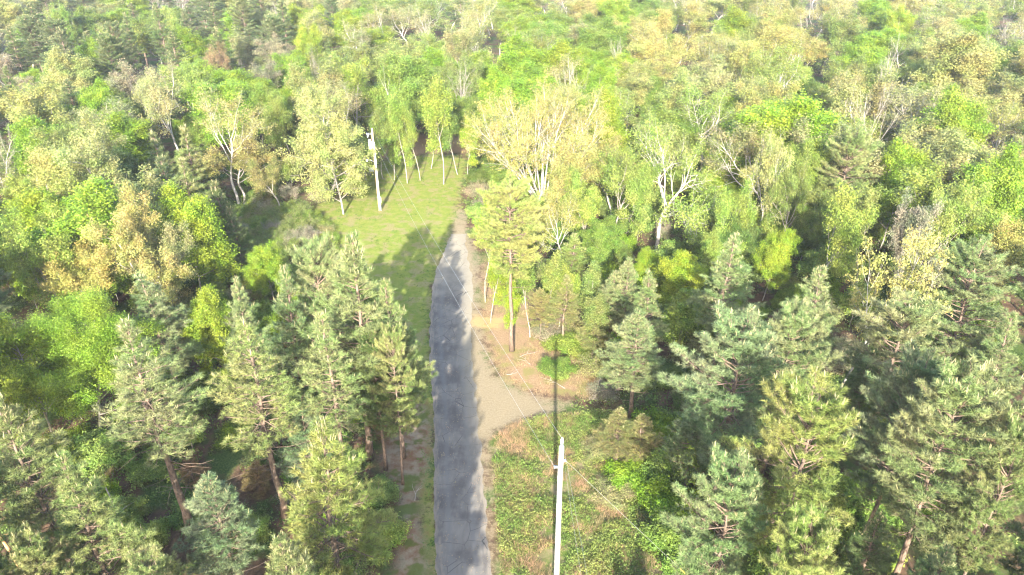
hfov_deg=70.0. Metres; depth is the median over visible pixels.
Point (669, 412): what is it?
shrub
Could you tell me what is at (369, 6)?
leafy tree
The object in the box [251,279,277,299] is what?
bare shrub
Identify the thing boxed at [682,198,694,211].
shrub
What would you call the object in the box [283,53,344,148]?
oak tree
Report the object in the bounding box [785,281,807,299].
shrub
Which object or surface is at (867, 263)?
shrub
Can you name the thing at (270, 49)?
oak tree
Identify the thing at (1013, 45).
oak tree
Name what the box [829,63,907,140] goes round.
oak tree
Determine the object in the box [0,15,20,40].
oak tree
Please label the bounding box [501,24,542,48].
oak tree
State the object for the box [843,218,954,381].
leaning tree
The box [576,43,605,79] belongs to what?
leafy tree
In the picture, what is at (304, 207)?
bare shrub
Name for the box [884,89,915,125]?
bare tree
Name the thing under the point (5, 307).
pine tree
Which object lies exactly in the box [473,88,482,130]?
leafy tree
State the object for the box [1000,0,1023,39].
oak tree
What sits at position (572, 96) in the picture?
oak tree
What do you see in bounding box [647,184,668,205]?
shrub
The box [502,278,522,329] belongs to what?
slender tree
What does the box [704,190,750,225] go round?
leafy tree
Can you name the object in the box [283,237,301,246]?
shrub
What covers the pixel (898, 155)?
leafy tree
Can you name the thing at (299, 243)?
bare shrub
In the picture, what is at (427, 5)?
oak tree
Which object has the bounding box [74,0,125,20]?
oak tree
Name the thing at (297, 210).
shrub
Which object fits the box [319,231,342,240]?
shrub
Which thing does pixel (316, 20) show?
oak tree
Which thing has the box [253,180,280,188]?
bare shrub
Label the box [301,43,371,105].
oak tree
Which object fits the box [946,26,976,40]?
oak tree
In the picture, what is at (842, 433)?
shrub
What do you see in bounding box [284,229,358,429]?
pine tree
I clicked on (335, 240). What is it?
shrub
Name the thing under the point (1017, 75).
leafy tree
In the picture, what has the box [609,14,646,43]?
oak tree
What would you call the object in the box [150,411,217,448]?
sapling
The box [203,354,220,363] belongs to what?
shrub
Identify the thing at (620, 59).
leafy tree
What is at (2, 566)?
pine tree
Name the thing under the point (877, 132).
leafy tree
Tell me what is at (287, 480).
shrub
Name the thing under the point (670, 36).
leafy tree
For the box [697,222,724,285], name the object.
slender tree
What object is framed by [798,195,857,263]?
leafy tree
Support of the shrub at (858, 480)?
on the ground at (498, 408)
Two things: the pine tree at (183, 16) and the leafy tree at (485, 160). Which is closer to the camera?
the leafy tree at (485, 160)
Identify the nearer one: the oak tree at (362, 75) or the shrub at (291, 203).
the shrub at (291, 203)
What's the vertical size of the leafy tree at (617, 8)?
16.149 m
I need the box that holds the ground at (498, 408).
[0,0,1023,574]
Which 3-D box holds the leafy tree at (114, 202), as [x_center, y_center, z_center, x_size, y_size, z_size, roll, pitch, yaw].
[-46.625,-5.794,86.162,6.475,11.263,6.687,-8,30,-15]
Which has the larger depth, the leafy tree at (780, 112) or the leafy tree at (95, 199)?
the leafy tree at (780, 112)
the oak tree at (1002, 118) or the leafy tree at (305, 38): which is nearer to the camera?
the oak tree at (1002, 118)
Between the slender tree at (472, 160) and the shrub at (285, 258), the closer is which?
the shrub at (285, 258)
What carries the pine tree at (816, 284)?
on the ground at (498, 408)
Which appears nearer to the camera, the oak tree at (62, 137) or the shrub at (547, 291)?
the shrub at (547, 291)
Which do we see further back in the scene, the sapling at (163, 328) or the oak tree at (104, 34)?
the oak tree at (104, 34)
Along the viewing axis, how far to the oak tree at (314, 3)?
237.57 m
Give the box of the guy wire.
[566,461,672,561]
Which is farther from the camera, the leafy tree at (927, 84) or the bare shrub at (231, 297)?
the leafy tree at (927, 84)
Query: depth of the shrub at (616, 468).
58.09 m
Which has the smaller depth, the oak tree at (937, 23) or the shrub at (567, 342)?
the shrub at (567, 342)
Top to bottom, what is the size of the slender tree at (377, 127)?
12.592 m
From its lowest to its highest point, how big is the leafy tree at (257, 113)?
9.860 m
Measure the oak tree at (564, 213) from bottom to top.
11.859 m
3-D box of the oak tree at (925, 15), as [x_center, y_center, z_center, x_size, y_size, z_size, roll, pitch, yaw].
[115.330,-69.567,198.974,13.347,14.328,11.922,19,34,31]
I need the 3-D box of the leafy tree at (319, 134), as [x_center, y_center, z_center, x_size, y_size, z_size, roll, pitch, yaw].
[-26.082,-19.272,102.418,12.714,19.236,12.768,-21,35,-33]
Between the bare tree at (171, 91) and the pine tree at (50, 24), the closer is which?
the bare tree at (171, 91)
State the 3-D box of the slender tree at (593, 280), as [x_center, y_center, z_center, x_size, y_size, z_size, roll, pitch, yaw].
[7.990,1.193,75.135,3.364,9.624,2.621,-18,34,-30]
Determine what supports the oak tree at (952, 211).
on the ground at (498, 408)
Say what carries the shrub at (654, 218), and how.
on the ground at (498, 408)
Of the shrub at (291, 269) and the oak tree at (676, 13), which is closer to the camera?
the shrub at (291, 269)
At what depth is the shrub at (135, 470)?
58.57 m
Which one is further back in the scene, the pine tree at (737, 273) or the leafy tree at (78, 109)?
the leafy tree at (78, 109)
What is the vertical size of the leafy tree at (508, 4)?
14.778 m
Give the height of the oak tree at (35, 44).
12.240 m
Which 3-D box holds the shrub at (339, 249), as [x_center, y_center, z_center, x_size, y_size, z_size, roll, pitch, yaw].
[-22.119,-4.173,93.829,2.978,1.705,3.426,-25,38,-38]
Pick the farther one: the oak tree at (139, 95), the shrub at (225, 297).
the oak tree at (139, 95)
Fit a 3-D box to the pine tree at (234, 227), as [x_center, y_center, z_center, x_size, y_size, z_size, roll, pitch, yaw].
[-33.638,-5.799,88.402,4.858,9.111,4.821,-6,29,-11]
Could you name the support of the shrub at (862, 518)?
on the ground at (498, 408)
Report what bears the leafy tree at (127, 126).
on the ground at (498, 408)
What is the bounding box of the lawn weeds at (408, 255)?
[322,154,462,546]
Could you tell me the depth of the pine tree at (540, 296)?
75.08 m
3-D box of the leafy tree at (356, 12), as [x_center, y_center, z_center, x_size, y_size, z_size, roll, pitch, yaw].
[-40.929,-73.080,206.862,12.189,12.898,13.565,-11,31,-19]
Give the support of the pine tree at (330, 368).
on the ground at (498, 408)
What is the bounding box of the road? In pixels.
[429,234,491,574]
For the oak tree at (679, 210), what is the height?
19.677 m
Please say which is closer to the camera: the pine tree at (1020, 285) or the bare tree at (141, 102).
the pine tree at (1020, 285)
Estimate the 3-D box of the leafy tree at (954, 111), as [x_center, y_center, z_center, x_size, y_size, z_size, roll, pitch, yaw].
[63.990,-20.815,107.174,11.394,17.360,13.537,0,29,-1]
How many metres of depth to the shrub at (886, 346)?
74.31 m
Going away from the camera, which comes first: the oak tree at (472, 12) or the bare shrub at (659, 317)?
the bare shrub at (659, 317)
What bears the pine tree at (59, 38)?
on the ground at (498, 408)
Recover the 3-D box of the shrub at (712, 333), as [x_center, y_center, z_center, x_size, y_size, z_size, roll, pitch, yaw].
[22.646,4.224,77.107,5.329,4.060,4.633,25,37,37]
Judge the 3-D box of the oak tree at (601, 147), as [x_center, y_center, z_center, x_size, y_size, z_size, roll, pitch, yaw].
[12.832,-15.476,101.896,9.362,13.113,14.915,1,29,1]
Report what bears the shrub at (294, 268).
on the ground at (498, 408)
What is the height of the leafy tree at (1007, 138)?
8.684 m
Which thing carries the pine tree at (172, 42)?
on the ground at (498, 408)
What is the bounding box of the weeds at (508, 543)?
[491,406,673,574]
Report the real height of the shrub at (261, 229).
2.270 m
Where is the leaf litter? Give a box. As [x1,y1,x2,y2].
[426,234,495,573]
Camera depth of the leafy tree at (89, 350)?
58.86 m
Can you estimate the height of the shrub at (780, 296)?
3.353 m
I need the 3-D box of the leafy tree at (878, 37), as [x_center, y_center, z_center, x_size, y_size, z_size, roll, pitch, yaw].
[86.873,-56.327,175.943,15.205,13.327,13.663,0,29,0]
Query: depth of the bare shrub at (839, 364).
71.39 m
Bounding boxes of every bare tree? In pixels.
[0,123,20,187]
[126,80,174,137]
[153,62,183,112]
[308,47,318,81]
[450,59,475,142]
[554,60,587,96]
[610,34,635,72]
[798,0,821,37]
[850,80,909,140]
[875,41,900,87]
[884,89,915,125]
[985,19,1023,52]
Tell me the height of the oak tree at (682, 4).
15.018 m
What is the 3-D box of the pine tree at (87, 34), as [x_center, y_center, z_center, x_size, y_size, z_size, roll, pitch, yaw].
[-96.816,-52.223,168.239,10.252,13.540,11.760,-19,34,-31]
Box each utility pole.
[366,130,380,210]
[554,437,565,574]
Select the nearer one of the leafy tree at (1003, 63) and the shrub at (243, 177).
the shrub at (243, 177)
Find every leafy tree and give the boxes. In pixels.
[0,0,38,37]
[0,88,11,124]
[0,114,77,183]
[0,131,6,147]
[0,145,32,185]
[0,173,55,223]
[0,185,77,278]
[0,199,15,239]
[0,235,14,295]
[0,308,87,451]
[3,21,50,67]
[12,65,47,85]
[14,283,171,427]
[24,174,159,300]
[33,65,49,83]
[37,45,95,106]
[50,4,82,47]
[62,105,82,128]
[68,31,135,72]
[71,4,107,44]
[72,76,128,121]
[75,35,113,72]
[76,109,162,169]
[87,68,103,83]
[94,0,116,8]
[98,146,145,188]
[100,94,149,138]
[101,7,134,29]
[102,74,111,82]
[102,86,125,105]
[104,191,131,209]
[105,0,151,21]
[125,96,151,119]
[132,77,171,101]
[142,177,244,292]
[145,6,187,33]
[169,111,214,153]
[171,25,217,66]
[172,282,238,375]
[175,79,269,146]
[176,58,232,113]
[187,109,226,153]
[200,28,236,65]
[215,0,251,19]
[217,6,262,41]
[223,66,282,103]
[229,3,275,34]
[239,240,292,303]
[247,82,294,155]
[252,102,266,142]
[259,48,319,93]
[273,83,380,214]
[278,84,296,110]
[280,107,300,153]
[281,2,317,43]
[282,54,310,110]
[282,119,310,160]
[286,69,317,84]
[293,21,323,62]
[310,4,335,42]
[326,8,366,55]
[335,25,403,63]
[339,0,389,12]
[344,6,388,31]
[347,105,358,125]
[362,70,416,127]
[368,62,382,88]
[371,50,440,146]
[418,45,459,93]
[448,49,501,98]
[448,92,469,116]
[450,94,481,150]
[456,69,613,204]
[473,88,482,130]
[476,63,516,140]
[476,95,555,176]
[477,132,509,170]
[481,139,532,187]
[484,31,544,79]
[492,0,542,21]
[495,14,533,53]
[510,59,563,107]
[527,20,573,51]
[531,11,573,49]
[535,38,586,95]
[544,9,576,27]
[546,127,572,160]
[573,15,631,64]
[573,84,631,171]
[574,12,602,51]
[574,214,629,272]
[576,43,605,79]
[579,57,618,99]
[583,62,599,88]
[587,0,631,22]
[590,52,640,91]
[597,0,639,24]
[600,22,636,59]
[610,238,632,269]
[621,138,641,157]
[626,0,662,18]
[628,148,657,185]
[629,102,708,181]
[630,73,667,114]
[633,245,660,283]
[634,101,655,136]
[642,4,680,46]
[654,249,713,312]
[669,96,700,124]
[670,289,714,342]
[685,146,748,202]
[699,117,732,149]
[700,197,759,235]
[700,214,766,285]
[702,138,734,179]
[703,268,741,311]
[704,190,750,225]
[705,4,764,58]
[705,95,743,121]
[718,88,848,201]
[721,64,743,96]
[747,226,802,300]
[759,189,814,242]
[779,136,844,192]
[780,56,813,82]
[781,79,808,103]
[783,70,809,91]
[788,180,862,250]
[796,78,836,107]
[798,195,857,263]
[807,83,836,126]
[827,40,894,92]
[833,83,868,116]
[840,26,907,66]
[847,113,885,148]
[854,0,894,26]
[859,6,911,43]
[862,67,888,101]
[862,136,932,251]
[878,125,899,147]
[878,142,921,166]
[879,3,918,48]
[893,57,930,110]
[900,30,1016,100]
[904,81,935,140]
[906,82,998,160]
[945,139,1023,259]
[951,11,998,42]
[985,99,1020,142]
[992,57,1013,79]
[1001,136,1021,157]
[1008,119,1023,145]
[1009,71,1022,78]
[1013,92,1023,136]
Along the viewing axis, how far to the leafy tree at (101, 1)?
237.88 m
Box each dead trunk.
[0,534,20,567]
[94,488,136,550]
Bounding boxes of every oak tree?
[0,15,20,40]
[0,33,38,64]
[0,40,4,84]
[0,52,21,85]
[0,69,88,140]
[0,74,43,116]
[0,141,11,177]
[0,156,26,213]
[0,193,77,301]
[12,0,27,10]
[13,81,69,124]
[16,141,88,198]
[17,25,48,56]
[20,0,54,12]
[26,111,94,165]
[28,233,117,318]
[36,6,68,21]
[38,0,73,47]
[46,105,180,219]
[60,0,85,12]
[68,95,141,144]
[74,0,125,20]
[78,180,208,318]
[92,25,138,56]
[93,21,133,63]
[102,57,173,126]
[108,210,198,309]
[119,14,153,53]
[127,15,178,78]
[129,69,181,153]
[151,5,199,37]
[157,54,216,117]
[182,132,293,203]
[191,79,276,203]
[203,40,231,70]
[224,0,270,42]
[225,25,268,71]
[243,59,281,90]
[244,154,281,205]
[253,31,292,91]
[262,0,312,19]
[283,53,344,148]
[292,121,389,191]
[293,76,368,133]
[297,5,337,42]
[301,26,338,52]
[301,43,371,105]
[307,0,319,9]
[315,0,361,12]
[317,42,367,115]
[330,49,389,127]
[334,14,381,53]
[339,35,403,80]
[339,62,370,119]
[356,0,403,15]
[359,0,389,30]
[365,1,415,50]
[367,0,410,34]
[372,35,422,78]
[374,61,422,149]
[403,0,455,30]
[404,0,439,29]
[406,29,452,59]
[409,5,434,42]
[430,47,486,107]
[437,0,473,11]
[440,20,494,64]
[444,5,492,50]
[447,0,492,38]
[451,0,475,31]
[461,24,491,51]
[464,0,496,46]
[467,0,489,34]
[475,0,499,28]
[488,2,534,31]
[493,5,523,57]
[494,0,550,13]
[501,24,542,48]
[522,27,562,50]
[528,185,588,252]
[530,0,545,8]
[536,141,600,226]
[538,17,601,47]
[541,78,590,136]
[543,47,584,94]
[545,0,577,23]
[552,0,573,14]
[557,164,604,263]
[564,0,604,23]
[566,84,640,124]
[573,127,636,214]
[589,140,665,236]
[598,59,657,131]
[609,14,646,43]
[613,23,699,76]
[619,54,678,89]
[622,15,669,56]
[627,119,704,204]
[628,102,734,249]
[632,5,674,22]
[636,65,698,124]
[642,6,675,73]
[659,0,692,24]
[659,0,692,30]
[661,51,737,106]
[671,79,741,167]
[674,0,708,42]
[679,0,717,63]
[681,0,712,50]
[690,32,741,69]
[692,115,791,207]
[697,36,760,83]
[701,0,750,32]
[702,37,763,98]
[705,20,755,61]
[708,172,759,283]
[714,70,802,122]
[722,22,806,73]
[726,0,775,16]
[731,49,785,109]
[732,69,773,115]
[736,128,797,227]
[745,4,795,59]
[746,12,763,23]
[746,39,813,88]
[749,0,787,18]
[760,2,815,48]
[761,1,815,25]
[761,144,817,232]
[776,23,817,63]
[781,0,808,25]
[781,27,832,66]
[784,113,891,192]
[804,108,884,152]
[805,0,847,36]
[806,8,868,74]
[810,175,879,299]
[816,2,861,61]
[819,0,856,13]
[819,50,875,117]
[821,0,853,18]
[825,65,869,118]
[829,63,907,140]
[830,181,887,284]
[839,3,871,37]
[870,55,926,114]
[876,143,1010,237]
[878,78,946,139]
[883,0,938,15]
[883,24,958,73]
[884,0,911,17]
[885,28,932,90]
[886,115,1006,239]
[886,186,948,301]
[892,169,996,290]
[893,13,960,54]
[897,0,935,10]
[898,25,996,70]
[913,1,956,40]
[914,112,973,181]
[915,2,954,33]
[924,76,984,122]
[925,83,1001,127]
[934,0,982,24]
[937,19,967,34]
[939,0,1001,37]
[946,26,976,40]
[951,66,1023,141]
[959,209,1023,288]
[970,0,1007,48]
[978,60,1000,94]
[978,94,1023,152]
[979,32,1023,63]
[984,0,1023,28]
[984,130,1023,170]
[992,17,1023,50]
[994,48,1023,90]
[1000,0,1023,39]
[1001,43,1023,75]
[1010,12,1023,39]
[1015,14,1023,56]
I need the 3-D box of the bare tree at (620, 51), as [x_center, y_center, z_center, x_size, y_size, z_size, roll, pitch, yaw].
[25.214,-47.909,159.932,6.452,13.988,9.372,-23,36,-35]
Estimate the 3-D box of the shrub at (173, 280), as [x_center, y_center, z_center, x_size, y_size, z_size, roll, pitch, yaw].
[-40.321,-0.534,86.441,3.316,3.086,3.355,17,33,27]
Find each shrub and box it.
[57,423,94,450]
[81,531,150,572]
[86,285,116,300]
[89,473,121,512]
[98,490,152,535]
[119,516,173,552]
[121,442,184,485]
[123,417,154,449]
[143,161,170,182]
[147,394,183,427]
[156,272,183,290]
[157,360,186,391]
[161,485,211,530]
[169,334,200,356]
[172,375,199,391]
[176,374,230,416]
[180,294,199,318]
[189,504,248,548]
[190,366,215,377]
[195,267,227,293]
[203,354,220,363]
[212,418,251,450]
[214,289,243,315]
[222,262,244,284]
[222,286,251,302]
[228,167,249,177]
[228,185,250,200]
[229,203,249,218]
[230,511,271,550]
[233,276,250,288]
[236,172,256,185]
[238,231,261,250]
[239,440,279,468]
[241,298,275,327]
[242,201,262,216]
[242,237,270,251]
[243,189,269,202]
[244,279,271,295]
[247,193,271,203]
[247,214,273,228]
[250,196,271,208]
[250,225,275,236]
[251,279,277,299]
[252,199,277,216]
[252,229,279,244]
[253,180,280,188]
[256,311,285,347]
[259,203,284,217]
[260,218,282,229]
[262,153,284,169]
[264,557,316,574]
[265,277,289,297]
[266,212,285,223]
[267,198,284,207]
[268,225,295,240]
[272,244,293,257]
[273,237,288,244]
[273,295,308,310]
[275,202,297,215]
[276,475,311,512]
[277,182,301,200]
[277,220,298,232]
[278,211,294,223]
[278,449,331,487]
[279,263,294,275]
[280,199,303,208]
[280,212,303,226]
[280,255,289,263]
[282,238,303,256]
[283,229,303,244]
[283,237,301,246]
[288,208,311,216]
[288,274,317,297]
[289,265,300,275]
[290,201,313,212]
[291,228,317,241]
[292,210,323,223]
[292,220,317,231]
[295,213,322,229]
[296,224,321,237]
[307,188,329,202]
[309,425,353,456]
[311,209,321,217]
[312,507,350,548]
[313,217,332,228]
[314,222,335,234]
[316,235,339,245]
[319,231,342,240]
[320,548,355,574]
[321,553,375,574]
[324,392,361,428]
[325,170,346,183]
[335,247,344,256]
[349,471,402,511]
[351,504,413,568]
[362,285,378,305]
[459,178,492,199]
[464,202,486,220]
[465,169,491,182]
[470,196,485,205]
[526,319,561,343]
[531,175,550,187]
[531,213,554,234]
[532,255,553,279]
[534,354,582,380]
[537,205,559,220]
[537,285,576,300]
[537,327,582,356]
[538,189,564,203]
[560,311,589,339]
[570,340,606,360]
[572,349,618,380]
[575,215,591,229]
[577,286,603,309]
[578,224,592,238]
[578,432,614,466]
[586,378,622,403]
[589,474,638,511]
[597,195,617,219]
[598,259,627,283]
[598,274,617,288]
[600,454,651,490]
[618,232,638,251]
[619,254,636,272]
[627,444,696,490]
[629,362,671,392]
[629,404,677,447]
[632,470,704,521]
[632,501,713,574]
[643,201,664,218]
[645,209,659,231]
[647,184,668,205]
[649,302,670,333]
[651,217,675,240]
[657,356,693,388]
[660,407,683,429]
[665,164,694,181]
[665,179,687,193]
[666,240,689,252]
[667,335,710,368]
[670,389,689,410]
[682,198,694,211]
[684,186,702,199]
[687,233,697,252]
[688,494,713,525]
[694,368,715,385]
[701,324,726,345]
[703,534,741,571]
[720,427,746,462]
[745,304,768,319]
[754,321,779,333]
[766,459,815,485]
[768,286,792,309]
[773,272,809,289]
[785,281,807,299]
[800,369,834,382]
[806,467,868,515]
[809,448,840,473]
[816,552,846,573]
[817,279,847,307]
[820,292,851,326]
[824,335,859,376]
[830,528,911,572]
[832,330,860,360]
[838,422,877,448]
[841,256,866,281]
[842,469,881,498]
[846,400,892,428]
[849,492,908,538]
[858,254,893,278]
[860,323,911,353]
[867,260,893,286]
[880,249,916,271]
[904,325,933,346]
[918,498,956,537]
[927,313,954,343]
[933,431,956,458]
[934,269,960,288]
[936,338,964,362]
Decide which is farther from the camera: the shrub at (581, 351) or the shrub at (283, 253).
the shrub at (283, 253)
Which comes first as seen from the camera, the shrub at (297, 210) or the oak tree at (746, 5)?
the shrub at (297, 210)
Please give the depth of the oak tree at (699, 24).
189.01 m
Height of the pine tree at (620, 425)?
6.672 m
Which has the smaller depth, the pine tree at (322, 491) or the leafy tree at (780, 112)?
the pine tree at (322, 491)
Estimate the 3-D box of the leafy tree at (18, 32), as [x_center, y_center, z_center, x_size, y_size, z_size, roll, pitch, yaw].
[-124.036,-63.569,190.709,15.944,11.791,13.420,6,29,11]
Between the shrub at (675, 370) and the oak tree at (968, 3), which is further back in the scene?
the oak tree at (968, 3)
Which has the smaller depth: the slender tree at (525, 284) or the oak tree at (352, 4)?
the slender tree at (525, 284)
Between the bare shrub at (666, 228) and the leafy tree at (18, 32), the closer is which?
the bare shrub at (666, 228)
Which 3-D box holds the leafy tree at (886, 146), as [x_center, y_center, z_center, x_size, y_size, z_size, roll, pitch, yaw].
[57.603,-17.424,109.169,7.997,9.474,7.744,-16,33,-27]
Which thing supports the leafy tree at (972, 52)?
on the ground at (498, 408)
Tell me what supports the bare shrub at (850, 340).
on the ground at (498, 408)
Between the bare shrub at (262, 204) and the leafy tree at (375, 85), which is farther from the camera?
the leafy tree at (375, 85)
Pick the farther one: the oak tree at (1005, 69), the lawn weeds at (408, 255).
the oak tree at (1005, 69)
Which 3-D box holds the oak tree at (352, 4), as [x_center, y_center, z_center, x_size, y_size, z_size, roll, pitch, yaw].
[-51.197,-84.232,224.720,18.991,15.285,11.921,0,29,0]
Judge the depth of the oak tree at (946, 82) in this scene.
122.80 m
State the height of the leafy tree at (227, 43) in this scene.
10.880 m
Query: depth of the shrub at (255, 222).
101.17 m
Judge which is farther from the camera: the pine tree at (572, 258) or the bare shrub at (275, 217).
the bare shrub at (275, 217)
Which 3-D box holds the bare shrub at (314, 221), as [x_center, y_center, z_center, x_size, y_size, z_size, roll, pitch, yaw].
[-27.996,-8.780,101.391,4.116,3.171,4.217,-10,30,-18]
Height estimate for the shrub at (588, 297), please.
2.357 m
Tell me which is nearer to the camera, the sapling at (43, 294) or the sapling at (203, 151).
the sapling at (43, 294)
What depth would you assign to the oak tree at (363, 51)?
156.29 m
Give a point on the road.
(466, 534)
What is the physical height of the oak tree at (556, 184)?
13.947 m
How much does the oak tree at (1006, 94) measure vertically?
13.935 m
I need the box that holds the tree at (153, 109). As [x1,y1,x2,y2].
[131,55,190,149]
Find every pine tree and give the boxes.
[0,65,23,124]
[0,269,19,316]
[0,304,11,311]
[0,392,106,566]
[0,523,23,574]
[1,520,80,574]
[2,25,39,76]
[13,14,51,71]
[25,3,46,26]
[26,0,62,13]
[29,17,76,58]
[35,35,73,82]
[40,25,83,69]
[48,450,159,574]
[56,78,81,109]
[68,0,97,17]
[71,30,97,50]
[89,30,130,77]
[91,314,213,532]
[102,21,135,93]
[121,12,148,75]
[122,2,156,69]
[125,270,206,388]
[125,543,192,574]
[140,175,174,223]
[145,0,161,10]
[145,130,182,206]
[146,2,178,88]
[148,0,180,6]
[154,154,190,210]
[157,31,197,81]
[170,470,264,574]
[172,124,215,200]
[172,157,221,217]
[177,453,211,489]
[178,6,211,37]
[180,10,199,36]
[185,0,207,27]
[196,0,230,27]
[196,195,239,267]
[198,1,230,41]
[198,26,242,70]
[204,316,308,522]
[208,180,247,261]
[217,275,279,417]
[221,205,253,268]
[227,0,256,36]
[234,23,266,64]
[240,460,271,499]
[247,0,273,39]
[253,12,291,64]
[260,263,330,426]
[265,531,339,574]
[274,0,297,49]
[274,402,346,509]
[276,416,399,574]
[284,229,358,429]
[288,228,418,461]
[289,309,371,498]
[318,0,340,49]
[346,327,423,470]
[362,277,438,458]
[367,322,425,484]
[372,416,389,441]
[406,0,423,28]
[448,0,471,26]
[464,171,549,351]
[525,287,552,337]
[541,273,582,335]
[547,233,601,306]
[575,300,613,355]
[591,308,665,418]
[592,405,649,461]
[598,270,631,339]
[603,257,644,324]
[604,321,619,350]
[619,412,665,461]
[621,268,670,346]
[657,299,787,503]
[660,440,771,574]
[662,385,716,489]
[685,232,765,365]
[719,364,860,574]
[751,295,846,473]
[757,502,849,574]
[762,264,839,382]
[812,120,884,205]
[817,348,884,459]
[828,286,951,455]
[833,507,901,574]
[839,339,942,534]
[872,352,1023,573]
[905,540,958,574]
[913,233,1023,374]
[941,406,1023,574]
[961,310,1022,454]
[996,520,1023,574]
[1012,281,1023,328]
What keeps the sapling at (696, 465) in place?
on the ground at (498, 408)
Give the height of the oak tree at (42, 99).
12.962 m
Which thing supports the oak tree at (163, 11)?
on the ground at (498, 408)
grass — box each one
[317,155,462,574]
[480,271,668,574]
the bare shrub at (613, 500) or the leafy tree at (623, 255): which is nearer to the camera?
the bare shrub at (613, 500)
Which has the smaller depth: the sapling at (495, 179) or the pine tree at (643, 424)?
the pine tree at (643, 424)
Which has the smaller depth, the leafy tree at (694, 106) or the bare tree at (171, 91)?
the leafy tree at (694, 106)
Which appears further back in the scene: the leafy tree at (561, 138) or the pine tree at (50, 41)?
the pine tree at (50, 41)
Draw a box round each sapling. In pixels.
[7,264,43,308]
[34,277,67,311]
[40,429,81,466]
[43,386,94,419]
[67,294,101,328]
[70,426,139,479]
[92,304,134,328]
[98,275,117,298]
[104,265,139,301]
[124,284,167,314]
[139,304,180,345]
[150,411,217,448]
[174,150,194,166]
[187,147,212,176]
[207,353,245,386]
[246,354,280,396]
[272,299,309,336]
[274,156,302,184]
[333,272,366,305]
[489,165,513,186]
[545,221,574,247]
[586,180,605,197]
[604,325,654,366]
[608,202,637,234]
[613,185,628,204]
[633,205,655,239]
[636,261,665,294]
[651,237,678,264]
[660,286,705,346]
[663,414,732,484]
[691,229,710,259]
[695,186,717,224]
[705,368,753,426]
[709,294,740,332]
[734,482,785,553]
[744,408,785,447]
[745,506,801,574]
[747,175,762,202]
[752,205,764,220]
[752,214,774,239]
[754,216,778,246]
[789,235,816,259]
[792,484,859,548]
[794,247,840,285]
[796,313,833,342]
[838,281,876,324]
[867,215,892,245]
[935,280,983,307]
[946,300,1002,345]
[947,289,987,332]
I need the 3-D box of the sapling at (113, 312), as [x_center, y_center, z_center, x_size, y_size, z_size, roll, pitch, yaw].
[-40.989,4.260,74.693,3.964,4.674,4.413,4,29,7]
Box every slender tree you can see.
[262,92,292,154]
[346,119,366,176]
[367,105,390,178]
[382,84,407,182]
[383,108,397,179]
[399,101,420,179]
[417,70,455,183]
[424,108,449,168]
[437,105,459,174]
[457,116,480,174]
[471,190,507,302]
[485,249,507,321]
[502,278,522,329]
[506,252,538,336]
[539,249,563,324]
[554,260,581,330]
[578,259,602,313]
[581,291,612,358]
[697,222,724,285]
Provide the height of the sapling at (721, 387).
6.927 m
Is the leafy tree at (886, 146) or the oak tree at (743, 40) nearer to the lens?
the leafy tree at (886, 146)
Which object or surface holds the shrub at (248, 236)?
on the ground at (498, 408)
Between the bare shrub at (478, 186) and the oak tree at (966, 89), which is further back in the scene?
the oak tree at (966, 89)
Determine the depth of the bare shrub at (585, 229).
98.86 m
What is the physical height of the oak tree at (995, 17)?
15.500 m
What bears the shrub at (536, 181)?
on the ground at (498, 408)
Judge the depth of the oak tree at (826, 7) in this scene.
220.83 m
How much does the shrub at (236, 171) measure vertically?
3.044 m
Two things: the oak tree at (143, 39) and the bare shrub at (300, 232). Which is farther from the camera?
the oak tree at (143, 39)
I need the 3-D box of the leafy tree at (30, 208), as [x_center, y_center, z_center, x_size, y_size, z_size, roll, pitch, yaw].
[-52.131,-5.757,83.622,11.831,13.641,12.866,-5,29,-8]
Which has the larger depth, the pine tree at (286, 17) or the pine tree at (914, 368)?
the pine tree at (286, 17)
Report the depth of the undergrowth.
67.41 m
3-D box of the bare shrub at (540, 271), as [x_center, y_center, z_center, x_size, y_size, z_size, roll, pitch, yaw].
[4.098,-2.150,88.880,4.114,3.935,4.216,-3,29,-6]
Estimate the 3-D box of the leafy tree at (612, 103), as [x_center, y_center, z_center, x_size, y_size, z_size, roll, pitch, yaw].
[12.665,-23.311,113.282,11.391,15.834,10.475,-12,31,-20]
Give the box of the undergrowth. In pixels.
[0,151,1023,574]
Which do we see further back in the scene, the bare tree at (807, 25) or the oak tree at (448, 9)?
the oak tree at (448, 9)
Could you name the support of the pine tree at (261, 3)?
on the ground at (498, 408)
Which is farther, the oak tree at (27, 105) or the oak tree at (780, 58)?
the oak tree at (780, 58)
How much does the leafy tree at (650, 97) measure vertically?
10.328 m
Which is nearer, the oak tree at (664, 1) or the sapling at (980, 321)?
the sapling at (980, 321)
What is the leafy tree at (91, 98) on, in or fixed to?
on the ground at (498, 408)
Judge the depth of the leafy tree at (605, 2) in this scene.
212.31 m
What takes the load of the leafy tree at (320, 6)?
on the ground at (498, 408)
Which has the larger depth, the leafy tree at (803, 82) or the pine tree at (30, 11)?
the pine tree at (30, 11)
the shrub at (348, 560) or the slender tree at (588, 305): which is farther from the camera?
the slender tree at (588, 305)
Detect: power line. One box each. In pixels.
[376,137,559,434]
[377,149,552,463]
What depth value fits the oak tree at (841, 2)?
226.56 m
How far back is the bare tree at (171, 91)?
152.45 m
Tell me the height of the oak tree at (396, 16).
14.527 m
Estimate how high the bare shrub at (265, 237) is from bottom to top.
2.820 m
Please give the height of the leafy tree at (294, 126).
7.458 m
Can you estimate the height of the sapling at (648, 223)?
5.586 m
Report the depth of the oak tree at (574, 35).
177.03 m

